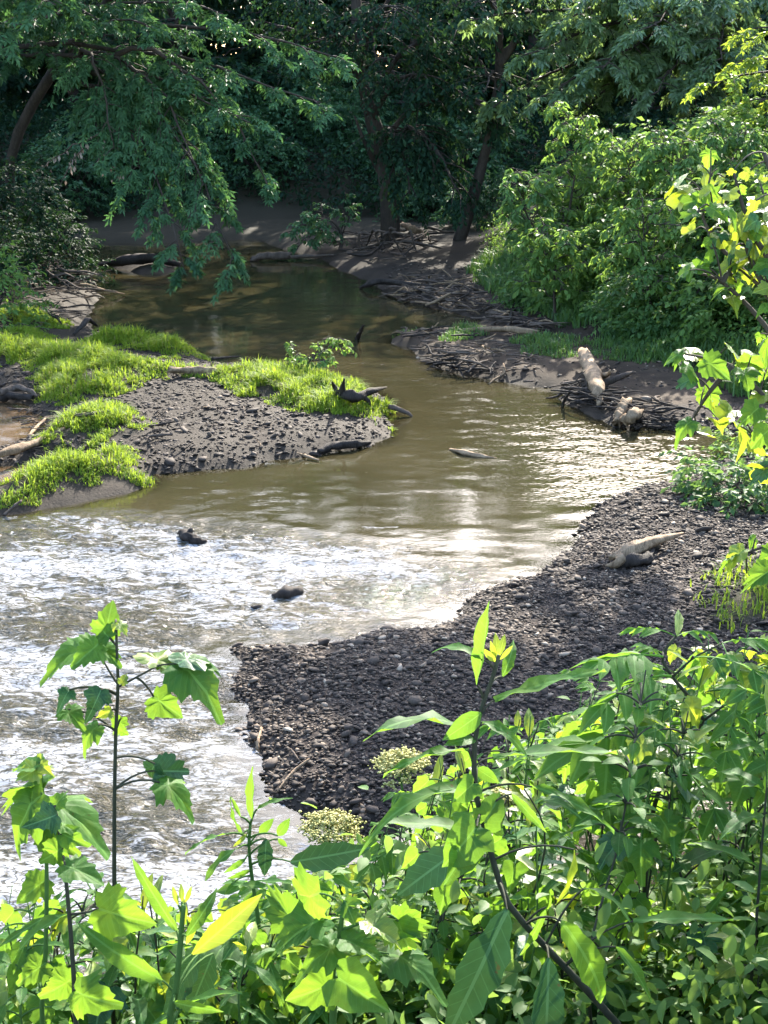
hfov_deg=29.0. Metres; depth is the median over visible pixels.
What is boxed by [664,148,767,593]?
sapling
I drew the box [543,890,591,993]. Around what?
sapling
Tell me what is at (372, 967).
sapling
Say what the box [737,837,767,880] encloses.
oval leaf plant
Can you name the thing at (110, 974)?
oval leaf plant
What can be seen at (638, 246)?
bank sapling
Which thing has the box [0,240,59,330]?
shrub
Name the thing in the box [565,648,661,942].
oval leaf plant
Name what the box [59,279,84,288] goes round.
driftwood stick
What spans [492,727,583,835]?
compound leaf shrub
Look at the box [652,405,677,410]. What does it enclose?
driftwood stick
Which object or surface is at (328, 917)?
oval leaf plant
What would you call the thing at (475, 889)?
tall weed
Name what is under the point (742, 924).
vine
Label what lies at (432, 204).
shrub
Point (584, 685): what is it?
compound leaf shrub
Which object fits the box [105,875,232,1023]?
tall weed
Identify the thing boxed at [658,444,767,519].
bush
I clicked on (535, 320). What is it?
driftwood stick
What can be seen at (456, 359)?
driftwood stick
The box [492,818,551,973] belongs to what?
vine
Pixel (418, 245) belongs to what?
driftwood stick
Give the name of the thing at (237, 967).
oval leaf plant
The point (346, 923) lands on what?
sapling
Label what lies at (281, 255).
fallen log
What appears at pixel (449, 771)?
vine
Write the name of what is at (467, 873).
vine
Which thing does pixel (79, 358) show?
grass
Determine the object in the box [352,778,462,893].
compound leaf shrub
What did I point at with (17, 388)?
driftwood branch
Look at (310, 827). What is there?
flower plant
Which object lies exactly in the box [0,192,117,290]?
shrub
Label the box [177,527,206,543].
snag
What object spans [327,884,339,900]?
vine
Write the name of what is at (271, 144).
shrub
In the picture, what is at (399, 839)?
oval leaf plant
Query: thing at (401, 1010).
sapling
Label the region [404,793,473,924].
tall weed
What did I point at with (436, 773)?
tall weed
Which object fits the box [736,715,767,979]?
tall weed
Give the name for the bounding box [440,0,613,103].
wood tree
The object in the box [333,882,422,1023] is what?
oval leaf plant
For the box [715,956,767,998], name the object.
oval leaf plant
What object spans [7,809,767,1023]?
undergrowth
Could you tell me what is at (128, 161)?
shrub
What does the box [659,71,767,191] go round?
bank bush
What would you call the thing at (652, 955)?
tall weed
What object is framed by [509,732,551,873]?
vine
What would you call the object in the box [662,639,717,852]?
sapling
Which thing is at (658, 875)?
compound leaf shrub
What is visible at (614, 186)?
bank sapling
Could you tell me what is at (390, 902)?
tall weed
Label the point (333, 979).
sapling
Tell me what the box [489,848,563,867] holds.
tall weed
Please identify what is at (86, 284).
driftwood stick
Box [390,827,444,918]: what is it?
tall weed
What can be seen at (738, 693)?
compound leaf shrub
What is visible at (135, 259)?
fallen log
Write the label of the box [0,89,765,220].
undergrowth
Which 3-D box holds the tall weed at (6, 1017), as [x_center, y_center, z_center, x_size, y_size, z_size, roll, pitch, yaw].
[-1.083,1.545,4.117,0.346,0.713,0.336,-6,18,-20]
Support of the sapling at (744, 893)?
on the ground at (258, 218)
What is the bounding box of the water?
[0,239,762,975]
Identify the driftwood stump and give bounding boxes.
[611,397,631,427]
[619,405,643,426]
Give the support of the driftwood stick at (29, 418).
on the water
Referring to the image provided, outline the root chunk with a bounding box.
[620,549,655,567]
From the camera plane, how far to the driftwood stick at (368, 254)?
37.02 m
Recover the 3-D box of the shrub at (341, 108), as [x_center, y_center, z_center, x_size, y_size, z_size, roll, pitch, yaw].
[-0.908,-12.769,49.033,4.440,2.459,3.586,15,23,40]
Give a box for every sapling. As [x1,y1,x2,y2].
[0,753,110,1023]
[0,978,68,1023]
[13,791,156,1023]
[26,904,116,1021]
[40,600,224,1023]
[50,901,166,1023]
[151,916,233,1023]
[155,950,253,1023]
[184,903,265,975]
[188,967,274,1023]
[196,970,308,1023]
[218,953,275,1015]
[220,885,294,914]
[265,861,447,1023]
[279,193,362,254]
[283,912,366,1023]
[298,937,387,1023]
[313,890,364,1023]
[341,831,409,916]
[393,981,449,1023]
[415,758,479,835]
[455,763,513,885]
[493,953,527,1022]
[494,167,574,270]
[504,216,604,320]
[523,914,593,945]
[537,100,610,237]
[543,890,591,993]
[551,697,621,879]
[560,922,663,1023]
[574,128,666,254]
[588,188,701,308]
[597,723,696,972]
[615,683,701,965]
[631,129,738,256]
[647,862,767,967]
[650,720,693,872]
[660,892,762,1022]
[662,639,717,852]
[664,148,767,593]
[685,679,746,880]
[687,118,767,217]
[687,651,766,870]
[689,630,767,846]
[696,654,767,922]
[709,955,767,1023]
[721,794,767,859]
[737,884,766,911]
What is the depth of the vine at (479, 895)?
5.33 m
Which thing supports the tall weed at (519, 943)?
on the ground at (258, 218)
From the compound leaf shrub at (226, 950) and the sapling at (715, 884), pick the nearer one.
the compound leaf shrub at (226, 950)
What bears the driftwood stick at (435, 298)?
on the ground at (258, 218)
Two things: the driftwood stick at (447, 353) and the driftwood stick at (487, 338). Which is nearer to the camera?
the driftwood stick at (447, 353)
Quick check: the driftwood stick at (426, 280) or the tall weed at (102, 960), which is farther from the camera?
the driftwood stick at (426, 280)
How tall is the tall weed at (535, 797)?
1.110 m
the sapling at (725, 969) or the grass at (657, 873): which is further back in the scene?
the grass at (657, 873)
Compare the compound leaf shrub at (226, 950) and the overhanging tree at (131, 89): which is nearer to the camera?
the compound leaf shrub at (226, 950)
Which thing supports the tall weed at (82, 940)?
on the ground at (258, 218)
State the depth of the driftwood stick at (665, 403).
21.19 m
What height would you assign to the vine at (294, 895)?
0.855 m
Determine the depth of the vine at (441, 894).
4.13 m
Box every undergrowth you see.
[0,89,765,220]
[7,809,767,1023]
[478,121,767,389]
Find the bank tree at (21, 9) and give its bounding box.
[0,0,124,67]
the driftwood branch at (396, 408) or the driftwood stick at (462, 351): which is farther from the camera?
the driftwood stick at (462, 351)
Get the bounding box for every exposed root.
[357,232,370,250]
[365,228,377,246]
[374,230,389,249]
[377,231,388,250]
[388,227,396,245]
[391,231,403,251]
[408,230,416,251]
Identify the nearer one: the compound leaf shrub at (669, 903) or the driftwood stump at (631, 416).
the compound leaf shrub at (669, 903)
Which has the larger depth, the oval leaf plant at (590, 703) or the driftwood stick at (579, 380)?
the driftwood stick at (579, 380)
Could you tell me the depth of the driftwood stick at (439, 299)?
30.65 m
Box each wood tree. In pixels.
[0,14,163,105]
[0,16,26,94]
[23,39,62,110]
[62,0,302,105]
[136,2,280,68]
[203,0,388,104]
[263,0,429,80]
[319,0,494,120]
[434,1,526,102]
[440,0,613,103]
[561,11,759,123]
[696,3,767,105]
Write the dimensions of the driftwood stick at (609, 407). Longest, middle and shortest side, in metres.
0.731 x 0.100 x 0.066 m
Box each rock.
[250,604,262,608]
[271,585,303,598]
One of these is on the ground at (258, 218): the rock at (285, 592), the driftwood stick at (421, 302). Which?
the driftwood stick at (421, 302)
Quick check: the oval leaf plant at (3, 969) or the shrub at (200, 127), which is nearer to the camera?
the oval leaf plant at (3, 969)
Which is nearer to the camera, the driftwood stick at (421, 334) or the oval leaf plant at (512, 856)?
the oval leaf plant at (512, 856)
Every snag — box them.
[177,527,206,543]
[355,324,363,339]
[561,390,583,405]
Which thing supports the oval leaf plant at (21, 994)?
on the ground at (258, 218)
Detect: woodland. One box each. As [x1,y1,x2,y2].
[0,0,767,111]
[0,99,50,201]
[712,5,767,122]
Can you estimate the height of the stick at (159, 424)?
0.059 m
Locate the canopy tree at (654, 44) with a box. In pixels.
[457,0,767,137]
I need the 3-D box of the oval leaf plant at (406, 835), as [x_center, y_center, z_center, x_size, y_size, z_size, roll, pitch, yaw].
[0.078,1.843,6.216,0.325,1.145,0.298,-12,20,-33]
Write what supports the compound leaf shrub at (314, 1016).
on the ground at (258, 218)
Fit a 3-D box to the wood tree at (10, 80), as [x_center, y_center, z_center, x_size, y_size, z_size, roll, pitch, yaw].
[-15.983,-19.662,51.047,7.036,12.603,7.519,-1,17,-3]
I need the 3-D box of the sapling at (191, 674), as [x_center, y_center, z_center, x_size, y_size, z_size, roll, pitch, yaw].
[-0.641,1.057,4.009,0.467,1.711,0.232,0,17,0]
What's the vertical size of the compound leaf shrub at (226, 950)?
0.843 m
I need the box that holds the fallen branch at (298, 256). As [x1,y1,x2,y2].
[277,254,335,259]
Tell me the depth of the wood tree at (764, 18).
46.84 m
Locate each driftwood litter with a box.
[0,260,117,300]
[1,300,91,328]
[4,407,77,462]
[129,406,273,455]
[325,229,441,260]
[378,285,571,328]
[396,327,543,382]
[405,272,482,300]
[426,353,497,374]
[549,381,685,429]
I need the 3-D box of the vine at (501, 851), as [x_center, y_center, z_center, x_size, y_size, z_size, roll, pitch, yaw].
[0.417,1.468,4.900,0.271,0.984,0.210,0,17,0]
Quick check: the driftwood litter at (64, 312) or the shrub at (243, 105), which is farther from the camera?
the shrub at (243, 105)
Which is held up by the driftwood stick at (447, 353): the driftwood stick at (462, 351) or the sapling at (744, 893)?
the driftwood stick at (462, 351)
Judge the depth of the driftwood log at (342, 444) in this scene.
19.71 m
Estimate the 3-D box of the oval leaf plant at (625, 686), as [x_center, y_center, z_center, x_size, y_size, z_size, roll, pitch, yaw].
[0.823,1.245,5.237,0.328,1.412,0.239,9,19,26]
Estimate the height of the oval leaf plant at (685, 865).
1.164 m
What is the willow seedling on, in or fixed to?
on the ground at (258, 218)
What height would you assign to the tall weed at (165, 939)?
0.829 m
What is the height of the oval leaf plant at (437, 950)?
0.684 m
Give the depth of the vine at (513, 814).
6.83 m
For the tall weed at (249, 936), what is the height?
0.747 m
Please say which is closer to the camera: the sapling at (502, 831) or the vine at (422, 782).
the vine at (422, 782)
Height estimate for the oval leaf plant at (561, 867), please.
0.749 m
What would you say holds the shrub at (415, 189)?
on the ground at (258, 218)
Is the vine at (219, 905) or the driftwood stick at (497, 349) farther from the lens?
the driftwood stick at (497, 349)
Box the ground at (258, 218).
[0,76,767,835]
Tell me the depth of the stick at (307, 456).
19.30 m
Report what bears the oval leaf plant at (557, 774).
on the ground at (258, 218)
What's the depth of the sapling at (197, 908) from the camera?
4.96 m
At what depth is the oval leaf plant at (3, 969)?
4.70 m
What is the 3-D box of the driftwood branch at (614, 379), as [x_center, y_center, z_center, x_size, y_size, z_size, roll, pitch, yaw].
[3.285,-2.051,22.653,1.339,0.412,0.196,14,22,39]
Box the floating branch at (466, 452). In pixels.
[449,448,496,457]
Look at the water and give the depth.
16.01 m
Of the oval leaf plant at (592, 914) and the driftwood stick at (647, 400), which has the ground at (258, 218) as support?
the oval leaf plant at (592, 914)
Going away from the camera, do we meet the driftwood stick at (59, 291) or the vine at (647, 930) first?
the vine at (647, 930)
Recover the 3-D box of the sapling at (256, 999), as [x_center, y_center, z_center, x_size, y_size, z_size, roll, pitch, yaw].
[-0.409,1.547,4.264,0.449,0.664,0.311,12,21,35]
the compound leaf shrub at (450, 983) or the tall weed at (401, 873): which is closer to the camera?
the compound leaf shrub at (450, 983)
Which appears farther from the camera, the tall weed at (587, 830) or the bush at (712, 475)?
the bush at (712, 475)
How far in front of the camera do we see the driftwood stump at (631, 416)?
20.66 m
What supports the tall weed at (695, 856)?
on the ground at (258, 218)
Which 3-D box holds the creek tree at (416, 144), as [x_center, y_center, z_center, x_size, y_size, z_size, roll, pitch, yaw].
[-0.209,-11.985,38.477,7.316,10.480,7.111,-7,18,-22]
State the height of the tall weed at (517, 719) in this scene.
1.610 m
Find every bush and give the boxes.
[487,242,603,310]
[501,131,662,270]
[509,128,658,225]
[520,200,687,316]
[562,116,723,264]
[577,251,753,346]
[592,184,766,305]
[630,96,767,184]
[657,266,767,354]
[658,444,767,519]
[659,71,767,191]
[664,150,767,286]
[699,415,767,460]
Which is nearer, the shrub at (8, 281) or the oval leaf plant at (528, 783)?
the oval leaf plant at (528, 783)
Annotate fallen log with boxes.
[97,253,180,266]
[250,251,291,260]
[400,222,423,233]
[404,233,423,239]
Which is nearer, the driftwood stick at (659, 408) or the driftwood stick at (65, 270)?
the driftwood stick at (659, 408)
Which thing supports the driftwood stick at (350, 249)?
on the ground at (258, 218)
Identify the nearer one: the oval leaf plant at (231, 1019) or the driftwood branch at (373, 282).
the oval leaf plant at (231, 1019)
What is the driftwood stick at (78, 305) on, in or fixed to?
on the ground at (258, 218)
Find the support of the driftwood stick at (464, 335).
on the ground at (258, 218)
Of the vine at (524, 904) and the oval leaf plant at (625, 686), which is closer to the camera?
the vine at (524, 904)
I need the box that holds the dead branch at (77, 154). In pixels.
[35,131,123,184]
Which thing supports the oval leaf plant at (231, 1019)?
on the ground at (258, 218)
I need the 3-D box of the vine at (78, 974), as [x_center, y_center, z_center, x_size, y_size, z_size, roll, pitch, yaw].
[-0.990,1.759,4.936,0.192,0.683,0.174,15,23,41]
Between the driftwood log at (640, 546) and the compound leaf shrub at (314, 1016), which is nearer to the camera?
the compound leaf shrub at (314, 1016)
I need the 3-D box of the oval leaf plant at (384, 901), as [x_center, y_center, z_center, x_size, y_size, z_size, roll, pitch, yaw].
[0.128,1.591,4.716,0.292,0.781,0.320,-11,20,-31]
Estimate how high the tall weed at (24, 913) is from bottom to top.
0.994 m
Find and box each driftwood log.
[0,427,65,457]
[167,366,224,374]
[317,439,371,453]
[462,326,538,335]
[578,347,611,405]
[605,532,683,568]
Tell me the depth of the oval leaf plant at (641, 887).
5.22 m
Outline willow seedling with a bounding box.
[284,337,357,372]
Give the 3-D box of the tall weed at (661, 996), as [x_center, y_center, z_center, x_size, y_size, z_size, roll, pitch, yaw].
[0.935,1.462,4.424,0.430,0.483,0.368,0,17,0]
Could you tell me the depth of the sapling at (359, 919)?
4.37 m
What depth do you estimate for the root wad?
21.03 m
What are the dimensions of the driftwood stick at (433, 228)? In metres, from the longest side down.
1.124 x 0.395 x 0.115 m
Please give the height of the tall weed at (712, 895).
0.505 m
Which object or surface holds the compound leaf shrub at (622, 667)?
on the ground at (258, 218)
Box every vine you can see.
[0,885,25,1005]
[0,899,68,1023]
[24,957,50,1014]
[66,962,102,1014]
[168,902,212,950]
[217,895,241,937]
[240,922,301,1023]
[266,885,328,909]
[306,869,332,902]
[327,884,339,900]
[370,823,388,898]
[397,882,434,912]
[401,833,500,1023]
[404,951,445,1022]
[411,828,448,846]
[413,759,468,916]
[416,802,449,839]
[426,774,451,829]
[430,950,505,1023]
[444,868,475,956]
[444,887,526,1009]
[447,765,471,801]
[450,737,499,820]
[471,861,483,912]
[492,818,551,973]
[493,885,533,972]
[494,824,553,914]
[499,891,559,1023]
[502,806,527,888]
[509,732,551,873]
[511,755,544,855]
[562,700,629,899]
[570,871,650,1023]
[602,905,660,959]
[615,884,667,1014]
[646,899,686,955]
[659,736,696,882]
[684,640,741,884]
[710,880,767,975]
[724,880,767,943]
[743,714,761,846]
[763,776,765,789]
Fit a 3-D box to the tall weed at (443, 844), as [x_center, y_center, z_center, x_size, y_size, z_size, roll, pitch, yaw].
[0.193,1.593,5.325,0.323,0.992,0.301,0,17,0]
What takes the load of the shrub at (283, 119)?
on the ground at (258, 218)
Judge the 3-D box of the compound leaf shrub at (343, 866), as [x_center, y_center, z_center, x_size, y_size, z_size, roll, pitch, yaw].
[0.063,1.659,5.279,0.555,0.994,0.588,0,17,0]
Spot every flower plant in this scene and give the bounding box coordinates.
[296,808,366,908]
[367,746,436,888]
[474,786,541,912]
[543,807,589,907]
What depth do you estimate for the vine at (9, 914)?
3.87 m
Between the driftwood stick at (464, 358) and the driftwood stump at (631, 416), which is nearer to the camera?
the driftwood stump at (631, 416)
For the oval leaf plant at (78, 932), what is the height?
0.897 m
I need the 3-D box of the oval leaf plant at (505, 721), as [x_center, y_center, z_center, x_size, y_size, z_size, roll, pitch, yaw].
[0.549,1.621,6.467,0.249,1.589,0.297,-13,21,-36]
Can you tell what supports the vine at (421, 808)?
on the ground at (258, 218)
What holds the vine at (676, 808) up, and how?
on the ground at (258, 218)
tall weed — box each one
[0,899,52,986]
[0,922,67,1015]
[1,991,38,1023]
[14,885,90,992]
[55,935,155,1023]
[74,946,105,975]
[77,856,261,1023]
[84,873,189,1023]
[87,942,132,1014]
[103,883,186,972]
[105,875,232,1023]
[125,931,177,1023]
[146,907,183,1023]
[165,931,231,1023]
[176,923,289,1023]
[185,767,370,944]
[204,922,284,1023]
[219,920,273,1008]
[232,890,310,1017]
[262,866,296,886]
[327,933,397,991]
[358,601,733,1023]
[374,869,404,910]
[380,834,443,984]
[384,755,445,898]
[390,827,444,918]
[390,889,477,923]
[396,887,476,998]
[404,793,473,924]
[422,765,487,929]
[428,835,476,896]
[431,792,545,938]
[451,746,484,904]
[475,708,559,909]
[479,775,606,922]
[486,770,586,928]
[487,847,533,913]
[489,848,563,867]
[490,826,578,1021]
[498,711,532,814]
[510,799,572,907]
[531,691,596,859]
[556,945,648,1023]
[577,780,599,848]
[623,700,731,972]
[628,884,704,1012]
[629,886,748,1021]
[631,943,721,1019]
[639,961,679,1021]
[641,921,718,1020]
[647,701,725,896]
[650,646,711,804]
[659,927,767,1023]
[663,864,703,936]
[667,645,740,952]
[676,851,715,881]
[687,891,763,966]
[689,679,767,1000]
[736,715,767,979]
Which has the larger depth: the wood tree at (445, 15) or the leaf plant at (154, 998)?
the wood tree at (445, 15)
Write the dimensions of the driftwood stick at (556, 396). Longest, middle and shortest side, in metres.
0.615 x 0.187 x 0.101 m
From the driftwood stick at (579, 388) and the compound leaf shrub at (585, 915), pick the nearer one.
the compound leaf shrub at (585, 915)
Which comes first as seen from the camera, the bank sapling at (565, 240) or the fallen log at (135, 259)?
the bank sapling at (565, 240)
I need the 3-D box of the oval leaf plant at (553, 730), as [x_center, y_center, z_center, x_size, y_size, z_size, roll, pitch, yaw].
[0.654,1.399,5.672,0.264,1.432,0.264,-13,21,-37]
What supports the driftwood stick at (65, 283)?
on the ground at (258, 218)
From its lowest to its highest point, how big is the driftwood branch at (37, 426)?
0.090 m
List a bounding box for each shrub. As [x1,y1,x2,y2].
[0,131,137,219]
[0,156,85,271]
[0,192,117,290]
[0,205,55,297]
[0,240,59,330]
[37,88,179,157]
[71,55,235,152]
[93,128,179,191]
[152,869,354,1023]
[157,90,260,158]
[175,111,316,189]
[199,54,349,150]
[217,880,263,982]
[241,50,387,120]
[241,889,379,981]
[248,76,354,156]
[291,89,417,155]
[293,921,448,1023]
[307,907,454,1023]
[324,116,393,168]
[337,862,389,908]
[340,121,427,186]
[349,886,395,998]
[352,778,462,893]
[372,176,458,222]
[374,896,446,1023]
[391,889,517,908]
[398,106,530,185]
[400,160,484,220]
[429,166,520,230]
[448,981,564,1023]
[470,722,598,973]
[478,906,596,1023]
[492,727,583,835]
[532,669,620,908]
[533,610,767,963]
[575,849,676,950]
[618,658,729,759]
[628,649,723,773]
[648,859,754,922]
[653,862,730,892]
[684,677,767,874]
[716,684,767,932]
[745,854,759,869]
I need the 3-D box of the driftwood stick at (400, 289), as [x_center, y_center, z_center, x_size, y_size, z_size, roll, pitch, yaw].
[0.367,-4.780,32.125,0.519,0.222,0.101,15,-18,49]
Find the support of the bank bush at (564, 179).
on the ground at (258, 218)
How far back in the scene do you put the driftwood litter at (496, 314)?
29.39 m
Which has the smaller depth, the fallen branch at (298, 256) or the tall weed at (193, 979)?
the tall weed at (193, 979)
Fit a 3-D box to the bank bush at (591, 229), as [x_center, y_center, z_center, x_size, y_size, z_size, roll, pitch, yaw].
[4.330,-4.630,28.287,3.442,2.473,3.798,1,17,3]
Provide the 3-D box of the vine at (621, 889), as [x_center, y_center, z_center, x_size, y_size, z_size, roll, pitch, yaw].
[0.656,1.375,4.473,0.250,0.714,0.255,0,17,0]
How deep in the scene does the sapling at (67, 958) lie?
4.77 m
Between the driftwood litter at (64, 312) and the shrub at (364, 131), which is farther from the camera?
the shrub at (364, 131)
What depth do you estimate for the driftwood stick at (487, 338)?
26.04 m
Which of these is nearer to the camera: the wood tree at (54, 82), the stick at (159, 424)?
the stick at (159, 424)
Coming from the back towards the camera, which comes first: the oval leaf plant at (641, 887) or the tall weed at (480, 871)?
the oval leaf plant at (641, 887)
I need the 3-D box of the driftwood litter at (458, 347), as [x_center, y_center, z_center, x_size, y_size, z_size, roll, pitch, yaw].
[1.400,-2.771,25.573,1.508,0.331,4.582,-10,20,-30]
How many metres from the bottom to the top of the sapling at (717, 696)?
1.356 m
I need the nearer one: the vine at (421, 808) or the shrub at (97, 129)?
the vine at (421, 808)
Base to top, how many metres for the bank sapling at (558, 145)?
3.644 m
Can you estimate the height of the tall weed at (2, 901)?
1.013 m
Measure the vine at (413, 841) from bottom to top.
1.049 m
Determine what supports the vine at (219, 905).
on the ground at (258, 218)
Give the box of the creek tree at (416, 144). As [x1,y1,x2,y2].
[236,0,539,241]
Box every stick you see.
[3,500,21,515]
[12,286,54,297]
[20,413,39,422]
[35,290,78,292]
[47,270,74,277]
[47,309,61,324]
[47,309,78,319]
[48,270,83,295]
[52,264,103,276]
[58,304,94,308]
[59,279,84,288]
[70,283,124,293]
[84,294,104,297]
[146,433,172,436]
[148,421,173,426]
[212,356,240,359]
[255,727,262,750]
[277,758,309,791]
[290,748,301,762]
[296,452,319,460]
[337,250,382,254]
[339,242,370,250]
[347,241,383,256]
[355,243,390,247]
[387,285,432,295]
[393,286,407,293]
[396,235,441,248]
[397,291,429,297]
[402,232,426,240]
[402,244,430,249]
[402,283,437,292]
[403,331,445,336]
[410,231,437,241]
[411,279,438,290]
[412,279,438,283]
[414,231,453,234]
[415,295,441,304]
[415,326,454,332]
[418,355,452,358]
[422,226,454,232]
[422,297,456,304]
[425,290,461,307]
[429,282,456,284]
[432,350,471,361]
[434,283,464,293]
[437,348,479,353]
[438,291,490,293]
[438,350,477,356]
[439,305,469,311]
[440,357,470,361]
[441,351,480,353]
[444,277,474,281]
[447,296,469,308]
[450,286,471,305]
[451,334,476,336]
[454,350,475,366]
[457,354,487,368]
[457,366,498,373]
[468,359,487,372]
[474,303,523,309]
[474,334,495,341]
[475,343,489,349]
[479,298,512,311]
[489,363,505,383]
[490,348,505,351]
[512,321,532,327]
[518,315,554,329]
[546,381,580,398]
[551,389,590,394]
[559,386,587,389]
[570,396,605,403]
[571,370,587,386]
[573,389,607,405]
[592,406,627,410]
[597,396,656,406]
[604,395,635,403]
[626,397,670,403]
[648,406,694,412]
[651,395,659,401]
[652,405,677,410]
[653,399,675,405]
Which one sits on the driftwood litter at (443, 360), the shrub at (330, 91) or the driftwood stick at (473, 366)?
the driftwood stick at (473, 366)
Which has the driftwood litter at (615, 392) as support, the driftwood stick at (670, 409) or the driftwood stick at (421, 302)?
the driftwood stick at (670, 409)
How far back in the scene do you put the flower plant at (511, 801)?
5.11 m
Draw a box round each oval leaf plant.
[0,882,132,1022]
[0,901,70,1023]
[0,965,37,990]
[61,872,175,1023]
[126,893,204,1023]
[136,925,190,1021]
[220,937,275,1023]
[225,921,288,1022]
[283,916,330,986]
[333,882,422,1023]
[373,893,449,1010]
[376,810,423,891]
[378,816,405,880]
[379,896,402,903]
[384,824,409,843]
[390,805,433,871]
[401,914,479,1023]
[409,939,489,1011]
[412,874,496,1023]
[433,766,504,856]
[475,737,557,907]
[496,715,530,832]
[497,735,556,853]
[512,883,562,928]
[520,721,561,870]
[523,713,585,870]
[523,727,578,860]
[532,689,611,879]
[533,736,583,870]
[548,907,610,1023]
[552,865,619,946]
[553,892,615,975]
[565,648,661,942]
[572,670,686,1023]
[576,689,619,874]
[595,682,667,910]
[610,948,648,1023]
[613,711,723,1015]
[634,877,680,931]
[661,701,682,885]
[671,714,711,852]
[681,652,767,931]
[695,871,745,924]
[714,687,766,878]
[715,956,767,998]
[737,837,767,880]
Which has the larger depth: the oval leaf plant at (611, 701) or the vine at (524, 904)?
the oval leaf plant at (611, 701)
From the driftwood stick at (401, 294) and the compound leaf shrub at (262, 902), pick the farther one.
the driftwood stick at (401, 294)
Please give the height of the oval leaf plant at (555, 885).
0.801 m
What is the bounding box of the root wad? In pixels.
[332,378,386,405]
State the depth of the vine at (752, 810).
5.69 m
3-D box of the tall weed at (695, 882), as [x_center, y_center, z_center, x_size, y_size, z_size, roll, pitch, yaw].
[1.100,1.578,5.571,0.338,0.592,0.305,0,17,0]
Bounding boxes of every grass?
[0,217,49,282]
[0,304,397,508]
[392,319,674,363]
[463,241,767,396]
[559,832,756,895]
[690,406,767,632]
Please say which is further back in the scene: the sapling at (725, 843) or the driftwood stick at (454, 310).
the driftwood stick at (454, 310)
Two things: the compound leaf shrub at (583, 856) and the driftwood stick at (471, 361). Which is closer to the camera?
the compound leaf shrub at (583, 856)
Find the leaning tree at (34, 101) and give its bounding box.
[0,0,221,221]
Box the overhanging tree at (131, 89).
[0,0,361,306]
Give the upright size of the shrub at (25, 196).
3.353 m
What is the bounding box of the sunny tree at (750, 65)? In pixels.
[680,26,767,123]
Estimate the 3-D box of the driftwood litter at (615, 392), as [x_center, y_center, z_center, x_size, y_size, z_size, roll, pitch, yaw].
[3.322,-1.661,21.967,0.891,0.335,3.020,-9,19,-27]
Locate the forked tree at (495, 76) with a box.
[388,0,615,240]
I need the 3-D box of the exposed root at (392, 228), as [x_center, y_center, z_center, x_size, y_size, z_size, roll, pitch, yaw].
[0.183,-7.125,38.562,0.171,0.576,0.565,-5,18,-17]
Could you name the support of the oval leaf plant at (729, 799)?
on the ground at (258, 218)
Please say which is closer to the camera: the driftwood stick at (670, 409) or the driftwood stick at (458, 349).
the driftwood stick at (670, 409)
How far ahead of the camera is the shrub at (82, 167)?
45.17 m
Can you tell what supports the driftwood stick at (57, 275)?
on the ground at (258, 218)
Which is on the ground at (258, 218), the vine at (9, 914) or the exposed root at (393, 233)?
the exposed root at (393, 233)
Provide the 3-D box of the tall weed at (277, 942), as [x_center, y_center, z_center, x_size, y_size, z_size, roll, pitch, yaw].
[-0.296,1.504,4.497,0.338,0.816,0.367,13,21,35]
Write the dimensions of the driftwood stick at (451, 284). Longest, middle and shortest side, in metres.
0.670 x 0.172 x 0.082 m
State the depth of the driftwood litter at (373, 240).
38.76 m
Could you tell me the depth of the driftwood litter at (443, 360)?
24.62 m
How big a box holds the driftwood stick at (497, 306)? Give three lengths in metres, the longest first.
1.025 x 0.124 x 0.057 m
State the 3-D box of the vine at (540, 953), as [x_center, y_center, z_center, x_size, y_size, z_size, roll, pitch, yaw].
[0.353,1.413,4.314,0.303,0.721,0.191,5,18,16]
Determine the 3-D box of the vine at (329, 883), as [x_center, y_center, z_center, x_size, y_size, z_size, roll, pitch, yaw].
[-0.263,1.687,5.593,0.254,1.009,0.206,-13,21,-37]
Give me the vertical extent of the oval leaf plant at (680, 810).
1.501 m
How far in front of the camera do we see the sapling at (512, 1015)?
4.39 m
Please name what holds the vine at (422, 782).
on the ground at (258, 218)
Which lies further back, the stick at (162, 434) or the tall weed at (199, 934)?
the stick at (162, 434)
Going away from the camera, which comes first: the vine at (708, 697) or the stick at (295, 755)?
the vine at (708, 697)
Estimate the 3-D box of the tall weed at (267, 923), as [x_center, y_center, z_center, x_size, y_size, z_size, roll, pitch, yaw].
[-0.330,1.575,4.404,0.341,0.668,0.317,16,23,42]
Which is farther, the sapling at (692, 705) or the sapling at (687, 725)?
the sapling at (687, 725)
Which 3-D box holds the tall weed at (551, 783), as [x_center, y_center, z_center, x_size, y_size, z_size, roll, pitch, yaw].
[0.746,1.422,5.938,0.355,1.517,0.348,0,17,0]
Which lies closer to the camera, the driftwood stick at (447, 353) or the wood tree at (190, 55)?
the driftwood stick at (447, 353)
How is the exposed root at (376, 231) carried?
on the ground at (258, 218)
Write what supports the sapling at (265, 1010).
on the ground at (258, 218)
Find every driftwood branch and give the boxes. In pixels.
[0,384,37,397]
[0,391,33,401]
[27,418,46,436]
[46,410,108,419]
[72,318,97,335]
[359,278,433,288]
[387,404,412,416]
[560,371,635,385]
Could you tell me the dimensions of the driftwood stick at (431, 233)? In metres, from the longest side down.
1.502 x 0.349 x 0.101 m
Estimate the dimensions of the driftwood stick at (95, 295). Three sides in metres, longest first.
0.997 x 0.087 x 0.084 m

